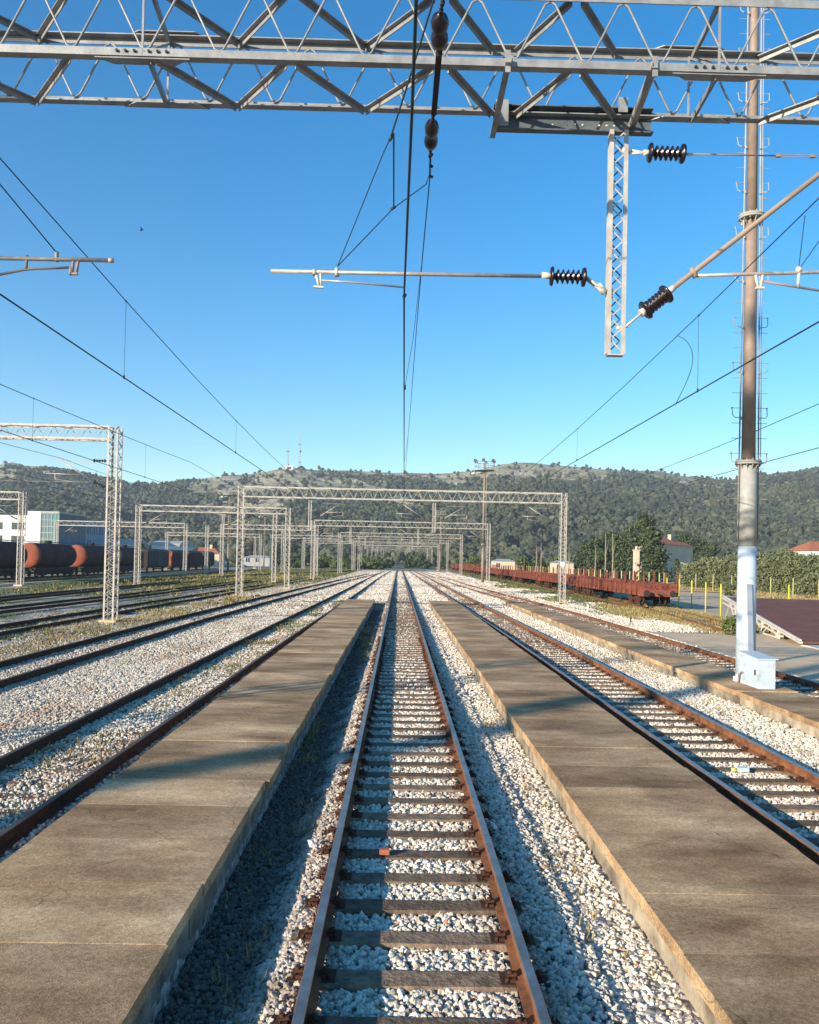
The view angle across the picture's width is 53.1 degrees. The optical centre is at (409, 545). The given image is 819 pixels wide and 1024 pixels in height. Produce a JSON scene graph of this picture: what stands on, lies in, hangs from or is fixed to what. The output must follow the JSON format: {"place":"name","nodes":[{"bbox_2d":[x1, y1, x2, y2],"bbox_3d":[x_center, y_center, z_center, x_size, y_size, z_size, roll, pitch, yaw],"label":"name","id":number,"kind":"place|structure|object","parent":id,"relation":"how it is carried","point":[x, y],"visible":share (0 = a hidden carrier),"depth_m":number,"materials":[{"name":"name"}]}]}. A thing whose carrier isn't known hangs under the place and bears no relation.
{"place":"outdoors","nodes":[
{"label":"outdoors","id":0,"kind":"place"},
{"bbox_2d":[0,511,108,545],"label":"office building","id":1,"kind":"structure","parent":0,"point":[40,525],"depth_m":198.87,"materials":[{"name":"white glass"}]},
{"bbox_2d":[93,539,147,547],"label":"industrial shed","id":2,"kind":"structure","parent":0,"point":[127,542],"depth_m":221.70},
{"bbox_2d":[151,541,193,549],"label":"industrial shed","id":3,"kind":"structure","parent":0,"point":[174,545],"depth_m":229.65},
{"bbox_2d":[192,545,224,566],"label":"house","id":4,"kind":"structure","parent":0,"point":[217,552],"depth_m":233.11,"materials":[{"name":"tile"}]},
{"bbox_2d":[244,555,272,565],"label":"house","id":5,"kind":"structure","parent":0,"point":[248,560],"depth_m":269.32,"materials":[{"name":"white concrete"}]},
{"bbox_2d":[0,563,818,1023],"bbox_3d":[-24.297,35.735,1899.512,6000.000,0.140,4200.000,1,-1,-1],"label":"ground","id":6,"kind":"structure","parent":0,"point":[164,997],"depth_m":9.69,"materials":[{"name":"gravel"}]},
{"bbox_2d":[0,491,26,585],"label":"lattice gantry","id":7,"kind":"object","parent":6,"relation":"on","point":[21,521],"visible":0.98,"depth_m":72.44,"materials":[{"name":"metal"}]},
{"bbox_2d":[0,423,122,622],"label":"lattice gantry","id":8,"kind":"object","parent":6,"relation":"on","point":[60,438],"visible":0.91,"depth_m":35.75,"materials":[{"name":"metal"}]},
{"bbox_2d":[0,443,354,548],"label":"overhead line","id":9,"kind":"object","parent":8,"relation":"hanging from","point":[138,485],"visible":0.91,"depth_m":45.00,"materials":[{"name":"metal"}]},
{"bbox_2d":[0,580,195,601],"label":"railway track","id":10,"kind":"structure","parent":6,"relation":"on","point":[21,597],"depth_m":59.94,"materials":[{"name":"metal"}]},
{"bbox_2d":[0,571,206,585],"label":"railway track","id":11,"kind":"structure","parent":6,"relation":"on","point":[27,583],"depth_m":88.13,"materials":[{"name":"metal"}]},
{"bbox_2d":[0,568,223,580],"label":"railway track","id":12,"kind":"structure","parent":6,"relation":"on","point":[38,577],"depth_m":109.49,"materials":[{"name":"metal"}]},
{"bbox_2d":[0,540,29,577],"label":"tank wagon","id":13,"kind":"object","parent":12,"relation":"on","point":[8,555],"visible":0.8,"depth_m":84.85,"materials":[{"name":"metal"}]},
{"bbox_2d":[18,541,77,576],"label":"tank wagon","id":14,"kind":"object","parent":12,"relation":"on","point":[46,558],"visible":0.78,"depth_m":94.39,"materials":[{"name":"metal"}]},
{"bbox_2d":[69,543,115,574],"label":"tank wagon","id":15,"kind":"object","parent":12,"relation":"on","point":[90,558],"visible":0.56,"depth_m":106.95,"materials":[{"name":"metal"}]},
{"bbox_2d":[111,545,142,572],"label":"tank wagon","id":16,"kind":"object","parent":12,"relation":"on","point":[126,558],"visible":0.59,"depth_m":121.26,"materials":[{"name":"metal"}]},
{"bbox_2d":[139,548,168,571],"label":"covered wagon","id":17,"kind":"object","parent":12,"relation":"on","point":[153,559],"visible":0.7,"depth_m":134.15,"materials":[{"name":"metal"}]},
{"bbox_2d":[163,549,186,570],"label":"covered wagon","id":18,"kind":"object","parent":12,"relation":"on","point":[175,558],"visible":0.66,"depth_m":146.87,"materials":[{"name":"metal"}]},
{"bbox_2d":[179,550,201,569],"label":"covered wagon","id":19,"kind":"object","parent":12,"relation":"on","point":[194,558],"visible":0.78,"depth_m":159.74,"materials":[{"name":"metal"}]},
{"bbox_2d":[195,551,214,568],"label":"covered wagon","id":20,"kind":"object","parent":12,"relation":"on","point":[211,557],"visible":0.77,"depth_m":171.95,"materials":[{"name":"metal"}]},
{"bbox_2d":[53,520,187,574],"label":"lattice gantry","id":21,"kind":"object","parent":6,"relation":"on","point":[184,540],"visible":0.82,"depth_m":122.32,"materials":[{"name":"metal"}]},
{"bbox_2d":[0,580,260,613],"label":"railway track","id":22,"kind":"structure","parent":6,"relation":"on","point":[62,602],"depth_m":50.47,"materials":[{"name":"metal"}]},
{"bbox_2d":[0,577,314,636],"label":"railway track","id":23,"kind":"structure","parent":6,"relation":"on","point":[30,626],"depth_m":38.93,"materials":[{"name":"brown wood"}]},
{"bbox_2d":[0,574,373,687],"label":"railway track","id":24,"kind":"structure","parent":6,"relation":"on","point":[21,677],"depth_m":27.01,"materials":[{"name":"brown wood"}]},
{"bbox_2d":[0,599,374,1023],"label":"station platform","id":25,"kind":"structure","parent":6,"relation":"on","point":[108,890],"depth_m":7.41,"materials":[{"name":"concrete"}]},
{"bbox_2d":[0,571,389,853],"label":"railway track","id":26,"kind":"structure","parent":6,"relation":"on","point":[51,807],"depth_m":12.53,"materials":[{"name":"brown wood"}]},
{"bbox_2d":[132,504,290,588],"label":"lattice gantry","id":27,"kind":"object","parent":6,"relation":"on","point":[196,511],"visible":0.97,"depth_m":78.61,"materials":[{"name":"metal"}]},
{"bbox_2d":[204,525,219,572],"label":"catenary mast","id":28,"kind":"object","parent":6,"relation":"on","point":[207,542],"visible":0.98,"depth_m":139.62,"materials":[{"name":"metal"}]},
{"bbox_2d":[165,532,261,570],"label":"lattice gantry","id":29,"kind":"object","parent":6,"relation":"on","point":[166,535],"visible":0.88,"depth_m":175.28,"materials":[{"name":"metal"}]},
{"bbox_2d":[83,570,351,583],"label":"railway track","id":30,"kind":"structure","parent":6,"relation":"on","point":[123,581],"depth_m":102.54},
{"bbox_2d":[221,487,237,569],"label":"floodlight mast","id":31,"kind":"object","parent":6,"relation":"on","point":[229,495],"visible":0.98,"depth_m":175.46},
{"bbox_2d":[219,524,318,576],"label":"lattice gantry","id":32,"kind":"object","parent":6,"relation":"on","point":[221,538],"visible":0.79,"depth_m":125.55,"materials":[{"name":"metal"}]},
{"bbox_2d":[271,514,297,581],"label":"catenary mast","id":33,"kind":"object","parent":6,"relation":"on","point":[273,542],"visible":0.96,"depth_m":99.83,"materials":[{"name":"metal"}]},
{"bbox_2d":[280,557,306,567],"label":"leafy tree","id":34,"kind":"object","parent":6,"relation":"on","point":[294,563],"visible":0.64,"depth_m":247.57,"materials":[{"name":"green plant"}]},
{"bbox_2d":[269,534,342,572],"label":"lattice gantry","id":35,"kind":"object","parent":6,"relation":"on","point":[299,538],"visible":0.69,"depth_m":177.50,"materials":[{"name":"metal"}]},
{"bbox_2d":[314,536,327,569],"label":"catenary mast","id":36,"kind":"object","parent":6,"relation":"on","point":[316,553],"visible":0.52,"depth_m":189.60,"materials":[{"name":"metal"}]},
{"bbox_2d":[0,469,331,547],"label":"overhead line","id":37,"kind":"object","parent":36,"relation":"hanging from","point":[131,514],"visible":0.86,"depth_m":56.42,"materials":[{"name":"metal"}]},
{"bbox_2d":[0,568,684,819],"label":"grass","id":38,"kind":"structure","parent":6,"relation":"on","point":[329,575],"depth_m":73.21,"materials":[{"name":"plant"}]},
{"bbox_2d":[338,558,362,568],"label":"leafy tree","id":39,"kind":"object","parent":6,"relation":"on","point":[346,563],"visible":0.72,"depth_m":243.06,"materials":[{"name":"green plant"}]},
{"bbox_2d":[357,537,368,571],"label":"catenary mast","id":40,"kind":"object","parent":6,"relation":"on","point":[359,556],"visible":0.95,"depth_m":184.57,"materials":[{"name":"metal"}]},
{"bbox_2d":[0,384,359,544],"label":"overhead line","id":41,"kind":"object","parent":40,"relation":"hanging from","point":[145,458],"visible":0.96,"depth_m":27.12,"materials":[{"name":"metal"}]},
{"bbox_2d":[362,559,384,569],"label":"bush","id":42,"kind":"object","parent":6,"relation":"on","point":[373,564],"visible":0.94,"depth_m":248.14,"materials":[{"name":"green plant"}]},
{"bbox_2d":[337,532,462,575],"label":"lattice gantry","id":43,"kind":"object","parent":6,"relation":"on","point":[340,534],"visible":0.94,"depth_m":160.88,"materials":[{"name":"metal"}]},
{"bbox_2d":[351,538,448,572],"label":"lattice gantry","id":44,"kind":"object","parent":6,"relation":"on","point":[398,542],"visible":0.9,"depth_m":206.81,"materials":[{"name":"metal"}]},
{"bbox_2d":[233,486,567,602],"bbox_3d":[-0.564,0.053,61.006,24.760,8.500,0.900,1,-1,-1],"label":"lattice gantry","id":45,"kind":"object","parent":6,"relation":"on","point":[560,564],"visible":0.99,"depth_m":60.92,"materials":[{"name":"metal"}]},
{"bbox_2d":[0,158,384,547],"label":"overhead line","id":46,"kind":"object","parent":45,"relation":"hanging from","point":[9,300],"visible":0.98,"depth_m":12.83,"materials":[{"name":"metal"}]},
{"bbox_2d":[417,198,818,549],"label":"overhead line","id":47,"kind":"object","parent":45,"relation":"hanging from","point":[698,390],"visible":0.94,"depth_m":13.12,"materials":[{"name":"metal"}]},
{"bbox_2d":[426,404,818,547],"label":"overhead line","id":48,"kind":"object","parent":45,"relation":"hanging from","point":[657,470],"visible":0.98,"depth_m":29.64,"materials":[{"name":"metal"}]},
{"bbox_2d":[310,520,490,582],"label":"lattice gantry","id":49,"kind":"object","parent":6,"relation":"on","point":[417,530],"visible":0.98,"depth_m":111.88,"materials":[{"name":"metal"}]},
{"bbox_2d":[0,572,817,1023],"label":"dry grass","id":50,"kind":"structure","parent":6,"relation":"on","point":[642,612],"depth_m":33.30,"materials":[{"name":"plant"}]},
{"bbox_2d":[0,570,818,1023],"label":"ballast stones","id":51,"kind":"object","parent":6,"relation":"on","point":[30,708],"visible":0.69,"depth_m":10.25,"materials":[{"name":"gravel"}]},
{"bbox_2d":[0,0,818,356],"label":"lattice gantry","id":52,"kind":"object","parent":6,"relation":"on","point":[602,118],"visible":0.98,"depth_m":8.64,"materials":[{"name":"metal"}]},
{"bbox_2d":[0,251,113,275],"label":"registration arm","id":53,"kind":"object","parent":52,"relation":"attached to","point":[56,258],"visible":1,"depth_m":8.71},
{"bbox_2d":[271,266,617,294],"bbox_3d":[0.379,-2.875,8.776,3.725,0.294,0.208,1,-1,-1],"label":"registration arm","id":54,"kind":"object","parent":52,"relation":"attached to","point":[567,276],"visible":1,"depth_m":8.76},
{"bbox_2d":[337,0,443,539],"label":"overhead line","id":55,"kind":"object","parent":54,"relation":"attached to","point":[412,72],"visible":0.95,"depth_m":7.48,"materials":[{"name":"metal"}]},
{"bbox_2d":[424,0,448,178],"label":"insulator string","id":56,"kind":"object","parent":55,"relation":"attached to","point":[439,22],"visible":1,"depth_m":7.51,"materials":[{"name":"ceramic"}]},
{"bbox_2d":[616,172,818,332],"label":"bracket arm","id":57,"kind":"object","parent":52,"relation":"attached to","point":[662,296],"visible":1,"depth_m":8.80},
{"bbox_2d":[622,142,818,163],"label":"top tie","id":58,"kind":"object","parent":52,"relation":"attached to","point":[651,152],"visible":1,"depth_m":8.81,"materials":[{"name":"ceramic"}]},
{"bbox_2d":[263,571,560,1023],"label":"railway track","id":59,"kind":"structure","parent":6,"relation":"on","point":[314,975],"depth_m":7.55,"materials":[{"name":"brown wood"}]},
{"bbox_2d":[471,458,495,581],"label":"floodlight mast","id":60,"kind":"object","parent":6,"relation":"on","point":[484,470],"visible":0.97,"depth_m":118.09,"materials":[{"name":"metal"}]},
{"bbox_2d":[516,556,535,570],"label":"leafy tree","id":61,"kind":"object","parent":6,"relation":"on","point":[524,561],"visible":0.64,"depth_m":268.74,"materials":[{"name":"green plant"}]},
{"bbox_2d":[572,543,591,575],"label":"pine tree","id":62,"kind":"object","parent":6,"relation":"on","point":[580,557],"visible":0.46,"depth_m":172.05,"materials":[{"name":"green plant"}]},
{"bbox_2d":[447,569,727,630],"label":"railway track","id":63,"kind":"structure","parent":6,"relation":"on","point":[682,618],"depth_m":58.35,"materials":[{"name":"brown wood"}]},
{"bbox_2d":[497,565,532,581],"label":"flat wagon","id":64,"kind":"object","parent":63,"relation":"on","point":[503,573],"visible":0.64,"depth_m":124.60,"materials":[{"name":"metal"}]},
{"bbox_2d":[515,566,561,586],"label":"flat wagon","id":65,"kind":"object","parent":63,"relation":"on","point":[533,576],"visible":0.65,"depth_m":104.06,"materials":[{"name":"metal"}]},
{"bbox_2d":[540,567,605,593],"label":"flat wagon","id":66,"kind":"object","parent":63,"relation":"on","point":[551,579],"visible":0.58,"depth_m":84.73,"materials":[{"name":"metal"}]},
{"bbox_2d":[577,570,678,605],"bbox_3d":[16.546,3.086,64.174,2.950,2.324,19.440,1,-1,-1],"label":"flat wagon","id":67,"kind":"object","parent":63,"relation":"on","point":[641,592],"visible":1,"depth_m":57.70,"materials":[{"name":"metal"}]},
{"bbox_2d":[583,536,607,575],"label":"tree","id":68,"kind":"object","parent":6,"relation":"on","point":[598,543],"visible":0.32,"depth_m":167.77,"materials":[{"name":"green plant"}]},
{"bbox_2d":[588,548,611,577],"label":"pine tree","id":69,"kind":"object","parent":6,"relation":"on","point":[600,560],"visible":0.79,"depth_m":157.33,"materials":[{"name":"green plant"}]},
{"bbox_2d":[407,570,818,864],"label":"railway track","id":70,"kind":"structure","parent":6,"relation":"on","point":[808,847],"depth_m":13.88,"materials":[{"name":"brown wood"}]},
{"bbox_2d":[606,531,626,575],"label":"pine tree","id":71,"kind":"object","parent":6,"relation":"on","point":[619,539],"visible":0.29,"depth_m":159.72,"materials":[{"name":"green plant"}]},
{"bbox_2d":[417,571,818,698],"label":"railway track","id":72,"kind":"structure","parent":6,"relation":"on","point":[795,680],"depth_m":30.85,"materials":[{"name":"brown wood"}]},
{"bbox_2d":[609,545,633,579],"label":"pine tree","id":73,"kind":"object","parent":6,"relation":"on","point":[622,555],"visible":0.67,"depth_m":151.61,"materials":[{"name":"green plant"}]},
{"bbox_2d":[428,601,818,1023],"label":"station platform","id":74,"kind":"structure","parent":6,"relation":"on","point":[718,892],"depth_m":7.83,"materials":[{"name":"concrete"}]},
{"bbox_2d":[621,525,640,578],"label":"pine tree","id":75,"kind":"object","parent":6,"relation":"on","point":[630,533],"visible":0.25,"depth_m":157.74,"materials":[{"name":"green plant"}]},
{"bbox_2d":[625,549,647,578],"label":"pine tree","id":76,"kind":"object","parent":6,"relation":"on","point":[629,564],"visible":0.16,"depth_m":146.14,"materials":[{"name":"green plant"}]},
{"bbox_2d":[625,513,657,575],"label":"pine tree","id":77,"kind":"object","parent":6,"relation":"on","point":[645,524],"visible":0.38,"depth_m":149.96,"materials":[{"name":"green plant"}]},
{"bbox_2d":[505,602,797,704],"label":"station platform","id":78,"kind":"structure","parent":6,"relation":"on","point":[716,680],"depth_m":24.55,"materials":[{"name":"concrete"}]},
{"bbox_2d":[730,7,770,680],"bbox_3d":[8.281,-7.409,19.838,2.160,21.253,2.160,1,-1,-1],"label":"floodlight mast","id":79,"kind":"object","parent":78,"relation":"on","point":[748,464],"visible":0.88,"depth_m":19.69,"materials":[{"name":"metal"}]},
{"bbox_2d":[737,650,777,688],"bbox_3d":[7.929,2.828,18.733,0.498,0.741,1.110,1,-1,-1],"label":"electrical cabinet","id":80,"kind":"object","parent":78,"relation":"on","point":[757,669],"visible":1,"depth_m":18.35,"materials":[{"name":"metal"}]},
{"bbox_2d":[635,530,673,581],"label":"pine tree","id":81,"kind":"object","parent":6,"relation":"on","point":[654,560],"visible":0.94,"depth_m":127.50,"materials":[{"name":"green plant"}]},
{"bbox_2d":[632,546,685,584],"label":"gate wall","id":82,"kind":"structure","parent":6,"relation":"on","point":[636,554],"depth_m":130.48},
{"bbox_2d":[676,561,701,587],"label":"olive tree","id":83,"kind":"object","parent":6,"relation":"on","point":[685,577],"visible":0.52,"depth_m":107.94,"materials":[{"name":"green plant"}]},
{"bbox_2d":[683,535,707,562],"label":"pine tree","id":84,"kind":"object","parent":6,"relation":"on","point":[697,546],"visible":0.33,"depth_m":204.61,"materials":[{"name":"green plant"}]},
{"bbox_2d":[685,555,716,587],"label":"olive tree","id":85,"kind":"object","parent":6,"relation":"on","point":[698,574],"visible":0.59,"depth_m":105.60,"materials":[{"name":"green plant"}]},
{"bbox_2d":[700,542,718,557],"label":"pine tree","id":86,"kind":"object","parent":6,"relation":"on","point":[709,549],"visible":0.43,"depth_m":189.99,"materials":[{"name":"green plant"}]},
{"bbox_2d":[703,555,726,588],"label":"olive tree","id":87,"kind":"object","parent":6,"relation":"on","point":[713,562],"visible":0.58,"depth_m":103.41,"materials":[{"name":"green plant"}]},
{"bbox_2d":[713,554,736,589],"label":"olive tree","id":88,"kind":"object","parent":6,"relation":"on","point":[726,562],"visible":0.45,"depth_m":101.34,"materials":[{"name":"green plant"}]},
{"bbox_2d":[721,615,735,635],"bbox_3d":[14.026,3.495,35.639,0.830,1.045,1.157,1,-1,-1],"label":"shrub","id":89,"kind":"object","parent":6,"relation":"on","point":[731,621],"visible":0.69,"depth_m":35.60,"materials":[{"name":"green plant"}]},
{"bbox_2d":[722,582,734,595],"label":"shrub","id":90,"kind":"object","parent":6,"relation":"on","point":[728,586],"visible":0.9,"depth_m":84.75,"materials":[{"name":"green plant"}]},
{"bbox_2d":[725,554,737,589],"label":"olive tree","id":91,"kind":"object","parent":6,"relation":"on","point":[734,572],"visible":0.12,"depth_m":99.11,"materials":[{"name":"green plant"}]},
{"bbox_2d":[648,632,818,682],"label":"concrete apron","id":92,"kind":"object","parent":6,"relation":"on","point":[793,657],"visible":0.39,"depth_m":30.08,"materials":[{"name":"concrete"}]},
{"bbox_2d":[722,595,818,649],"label":"loading ramp","id":93,"kind":"structure","parent":92,"relation":"on","point":[797,620],"depth_m":37.60,"materials":[{"name":"paint"}]},
{"bbox_2d":[756,555,785,591],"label":"olive tree","id":94,"kind":"object","parent":6,"relation":"on","point":[765,568],"visible":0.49,"depth_m":94.25,"materials":[{"name":"green plant"}]},
{"bbox_2d":[738,692,818,738],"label":"station platform","id":95,"kind":"structure","parent":6,"relation":"on","point":[800,711],"depth_m":16.21,"materials":[{"name":"concrete"}]},
{"bbox_2d":[765,547,797,593],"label":"olive tree","id":96,"kind":"object","parent":6,"relation":"on","point":[778,556],"visible":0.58,"depth_m":92.05,"materials":[{"name":"green plant"}]},
{"bbox_2d":[777,551,806,594],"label":"olive tree","id":97,"kind":"object","parent":6,"relation":"on","point":[788,578],"visible":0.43,"depth_m":89.88,"materials":[{"name":"green plant"}]},
{"bbox_2d":[788,553,818,596],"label":"olive tree","id":98,"kind":"object","parent":6,"relation":"on","point":[808,560],"visible":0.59,"depth_m":87.51,"materials":[{"name":"green plant"}]},
{"bbox_2d":[800,559,818,595],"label":"olive tree","id":99,"kind":"object","parent":6,"relation":"on","point":[812,575],"visible":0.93,"depth_m":85.44,"materials":[{"name":"green plant"}]},
{"bbox_2d":[0,462,818,568],"bbox_3d":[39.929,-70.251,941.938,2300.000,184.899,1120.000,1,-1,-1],"label":"hill","id":100,"kind":"structure","parent":0,"point":[335,482],"depth_m":1016.43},
{"bbox_2d":[0,460,818,567],"bbox_3d":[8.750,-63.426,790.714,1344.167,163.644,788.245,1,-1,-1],"label":"hill forest","id":101,"kind":"object","parent":100,"relation":"on","point":[784,522],"visible":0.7,"depth_m":630.77,"materials":[{"name":"plant"}]},
{"bbox_2d":[0,0,818,483],"label":"sky","id":102,"kind":"structure","parent":0,"point":[506,369],"materials":[{"name":"blue"}]},
{"bbox_2d":[491,559,514,569],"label":"house","id":103,"kind":"structure","parent":0,"point":[503,562],"depth_m":262.37,"materials":[{"name":"white concrete"}]},
{"bbox_2d":[549,561,573,573],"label":"house","id":104,"kind":"structure","parent":0,"point":[554,564],"depth_m":244.56,"materials":[{"name":"white concrete"}]},
{"bbox_2d":[637,535,692,579],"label":"house","id":105,"kind":"structure","parent":0,"point":[680,551],"depth_m":177.94,"materials":[{"name":"tile"}]},
{"bbox_2d":[670,582,805,621],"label":"road","id":106,"kind":"structure","parent":0,"point":[712,603],"depth_m":68.52,"materials":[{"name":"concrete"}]},
{"bbox_2d":[788,541,818,579],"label":"house","id":107,"kind":"structure","parent":0,"point":[809,547],"depth_m":149.69,"materials":[{"name":"tile"}]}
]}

